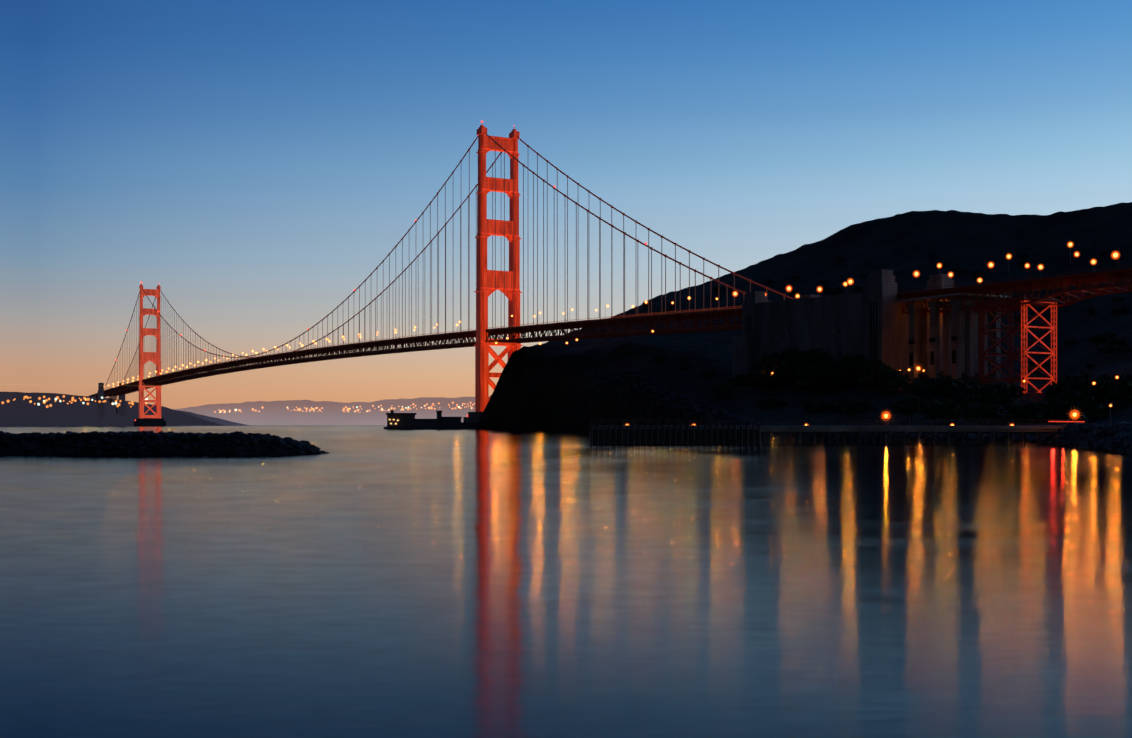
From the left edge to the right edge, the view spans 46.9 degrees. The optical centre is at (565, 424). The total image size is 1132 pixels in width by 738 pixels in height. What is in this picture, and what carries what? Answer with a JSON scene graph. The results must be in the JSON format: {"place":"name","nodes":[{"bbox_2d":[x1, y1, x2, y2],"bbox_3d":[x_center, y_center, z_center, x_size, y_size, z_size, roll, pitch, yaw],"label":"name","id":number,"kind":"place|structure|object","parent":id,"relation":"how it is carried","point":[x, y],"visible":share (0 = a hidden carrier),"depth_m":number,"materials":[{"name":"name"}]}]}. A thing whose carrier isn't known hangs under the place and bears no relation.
{"place":"outdoors","nodes":[
{"label":"outdoors","id":0,"kind":"place"},
{"bbox_2d":[0,392,225,425],"bbox_3d":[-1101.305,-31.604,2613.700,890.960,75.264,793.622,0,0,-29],"label":"distant hill","id":1,"kind":"structure","parent":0,"point":[34,409],"depth_m":2432.75,"materials":[{"name":"grey"}]},
{"bbox_2d":[89,392,117,415],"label":"approach","id":2,"kind":"structure","parent":1,"relation":"on","point":[96,396],"depth_m":2472.55,"materials":[{"name":"metal"}]},
{"bbox_2d":[98,383,124,419],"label":"pylons","id":3,"kind":"object","parent":1,"relation":"on","point":[101,402],"visible":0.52,"depth_m":2399.71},
{"bbox_2d":[176,410,249,425],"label":"headland","id":4,"kind":"structure","parent":0,"point":[219,421],"depth_m":2871.82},
{"bbox_2d":[173,397,474,424],"bbox_3d":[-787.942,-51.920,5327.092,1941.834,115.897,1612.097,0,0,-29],"label":"distant hills","id":5,"kind":"structure","parent":0,"point":[298,412],"depth_m":4994.17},
{"bbox_2d":[387,412,460,426],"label":"pier building","id":6,"kind":"structure","parent":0,"point":[406,421],"depth_m":923.95,"materials":[{"name":"black"}]},
{"bbox_2d":[0,425,1131,737],"bbox_3d":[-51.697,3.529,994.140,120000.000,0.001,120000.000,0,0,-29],"label":"water","id":7,"kind":"structure","parent":0,"point":[366,581],"depth_m":27.85,"materials":[{"name":"blue liquid"}]},
{"bbox_2d":[134,418,165,425],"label":"tower pier","id":8,"kind":"structure","parent":7,"relation":"in","point":[149,422],"depth_m":2101.57,"materials":[{"name":"black concrete"}]},
{"bbox_2d":[139,284,160,417],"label":"tower","id":9,"kind":"structure","parent":8,"relation":"on","point":[145,357],"depth_m":2108.82,"materials":[{"name":"red metal"}]},
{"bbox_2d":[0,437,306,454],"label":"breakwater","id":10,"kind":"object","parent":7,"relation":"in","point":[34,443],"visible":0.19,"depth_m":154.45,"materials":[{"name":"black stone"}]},
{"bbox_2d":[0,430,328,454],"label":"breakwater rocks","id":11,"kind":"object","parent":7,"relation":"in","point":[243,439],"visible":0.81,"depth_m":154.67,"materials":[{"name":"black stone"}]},
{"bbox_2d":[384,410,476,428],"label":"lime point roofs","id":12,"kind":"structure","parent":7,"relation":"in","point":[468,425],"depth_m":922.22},
{"bbox_2d":[0,0,1131,408],"label":"sky","id":13,"kind":"structure","parent":0,"point":[255,162],"materials":[{"name":"blue"}]},
{"bbox_2d":[476,202,1131,429],"bbox_3d":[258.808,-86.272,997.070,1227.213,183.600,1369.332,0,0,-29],"label":"terrain","id":14,"kind":"structure","parent":0,"point":[544,386],"depth_m":876.66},
{"bbox_2d":[463,412,482,423],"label":"tower pier","id":15,"kind":"structure","parent":14,"relation":"on","point":[473,416],"depth_m":982.53,"materials":[{"name":"concrete"}]},
{"bbox_2d":[473,125,522,411],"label":"tower","id":16,"kind":"structure","parent":15,"relation":"on","point":[485,289],"depth_m":988.62,"materials":[{"name":"red metal"}]},
{"bbox_2d":[116,121,646,420],"bbox_3d":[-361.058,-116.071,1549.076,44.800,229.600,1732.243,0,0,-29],"label":"beacon lights","id":17,"kind":"object","parent":16,"relation":"on","point":[554,186],"visible":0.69,"depth_m":1100.15},
{"bbox_2d":[104,308,741,395],"bbox_3d":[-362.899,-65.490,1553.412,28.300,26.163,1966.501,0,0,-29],"label":"deck truss","id":18,"kind":"object","parent":16,"relation":"attached to","point":[266,362],"visible":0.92,"depth_m":1019.25,"materials":[{"name":"metal"}]},
{"bbox_2d":[105,306,737,389],"bbox_3d":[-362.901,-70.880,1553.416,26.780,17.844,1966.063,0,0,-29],"label":"deck railing","id":19,"kind":"object","parent":18,"relation":"on","point":[473,330],"visible":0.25,"depth_m":1001.37,"materials":[{"name":"metal"}]},
{"bbox_2d":[107,253,1118,388],"bbox_3d":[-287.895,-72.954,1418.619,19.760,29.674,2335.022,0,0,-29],"label":"street lamp poles","id":20,"kind":"object","parent":18,"relation":"on","point":[686,308],"visible":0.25,"depth_m":756.03,"materials":[{"name":"metal"}]},
{"bbox_2d":[108,287,820,386],"bbox_3d":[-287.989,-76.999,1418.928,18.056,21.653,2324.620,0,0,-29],"label":"lamp","id":21,"kind":"object","parent":20,"relation":"on","point":[788,288],"depth_m":717.17,"materials":[{"name":"yellow glass"}]},
{"bbox_2d":[148,280,851,376],"bbox_3d":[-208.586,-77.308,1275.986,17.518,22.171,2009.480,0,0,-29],"label":"lamp","id":22,"kind":"object","parent":20,"relation":"attached to","point":[850,281],"depth_m":758.86,"materials":[{"name":"yellow glass"}]},
{"bbox_2d":[104,263,992,386],"bbox_3d":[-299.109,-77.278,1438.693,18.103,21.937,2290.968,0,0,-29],"label":"lamp","id":23,"kind":"object","parent":20,"relation":"on","point":[990,265],"depth_m":839.57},
{"bbox_2d":[155,264,1028,371],"bbox_3d":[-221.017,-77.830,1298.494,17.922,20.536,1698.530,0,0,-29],"label":"lamp","id":24,"kind":"object","parent":20,"relation":"on","point":[1027,265],"depth_m":1218.76,"materials":[{"name":"yellow glass"}]},
{"bbox_2d":[127,253,1117,382],"bbox_3d":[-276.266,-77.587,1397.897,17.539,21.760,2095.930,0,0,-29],"label":"lamp","id":25,"kind":"object","parent":20,"relation":"on","point":[1115,254],"depth_m":521.88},
{"bbox_2d":[104,132,794,387],"bbox_3d":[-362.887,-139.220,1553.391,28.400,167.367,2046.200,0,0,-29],"label":"cables","id":26,"kind":"object","parent":16,"relation":"attached to","point":[689,251],"visible":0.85,"depth_m":969.22,"materials":[{"name":"paint"}]},
{"bbox_2d":[114,143,784,386],"bbox_3d":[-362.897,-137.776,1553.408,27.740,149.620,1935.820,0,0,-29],"label":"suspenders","id":27,"kind":"object","parent":26,"relation":"hanging from","point":[468,279],"visible":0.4,"depth_m":967.38,"materials":[{"name":"metal"}]},
{"bbox_2d":[589,419,1067,443],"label":"pier","id":28,"kind":"structure","parent":14,"relation":"on","point":[657,435],"depth_m":232.43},
{"bbox_2d":[593,426,1060,431],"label":"pier deck","id":29,"kind":"structure","parent":28,"relation":"on","point":[908,428],"depth_m":232.79,"materials":[{"name":"concrete"}]},
{"bbox_2d":[588,369,1131,455],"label":"shore rocks","id":30,"kind":"object","parent":14,"relation":"on","point":[1115,438],"visible":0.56,"depth_m":329.60,"materials":[{"name":"black stone"}]},
{"bbox_2d":[732,269,1000,386],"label":"anchorage pylons","id":31,"kind":"object","parent":14,"relation":"on","point":[804,323],"visible":0.67,"depth_m":613.18,"materials":[{"name":"concrete"}]},
{"bbox_2d":[746,301,955,382],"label":"anchorage openings","id":32,"kind":"object","parent":31,"relation":"on","point":[931,357],"visible":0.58,"depth_m":599.00,"materials":[{"name":"black"}]},
{"bbox_2d":[797,246,1112,443],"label":"lights","id":33,"kind":"object","parent":14,"relation":"on","point":[1040,277],"visible":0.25,"depth_m":561.53,"materials":[{"name":"grey"}]},
{"bbox_2d":[495,330,1117,425],"bbox_3d":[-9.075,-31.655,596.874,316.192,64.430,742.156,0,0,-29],"label":"lamp","id":34,"kind":"object","parent":33,"relation":"attached to","point":[918,368],"depth_m":331.17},
{"bbox_2d":[796,243,1094,296],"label":"lamp","id":35,"kind":"object","parent":33,"relation":"attached to","point":[1008,256],"depth_m":635.80,"materials":[{"name":"yellow glass"}]},
{"bbox_2d":[977,296,1058,390],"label":"support tower","id":36,"kind":"structure","parent":14,"relation":"on","point":[1013,331],"depth_m":560.21,"materials":[{"name":"metal"}]},
{"bbox_2d":[897,265,1131,313],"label":"approach viaduct","id":37,"kind":"object","parent":36,"relation":"on","point":[1078,280],"visible":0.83,"depth_m":539.85,"materials":[{"name":"metal"}]},
{"bbox_2d":[911,273,1125,295],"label":"viaduct roadway","id":38,"kind":"structure","parent":37,"relation":"on","point":[1043,282],"depth_m":529.65,"materials":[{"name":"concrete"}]},
{"bbox_2d":[1021,300,1056,392],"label":"trestle tower","id":39,"kind":"structure","parent":14,"relation":"on","point":[1053,354],"depth_m":545.06,"materials":[{"name":"red metal"}]},
{"bbox_2d":[895,292,1009,303],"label":"viaduct shed roof","id":40,"kind":"structure","parent":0,"point":[946,297],"depth_m":578.90,"materials":[{"name":"metal"}]}
]}

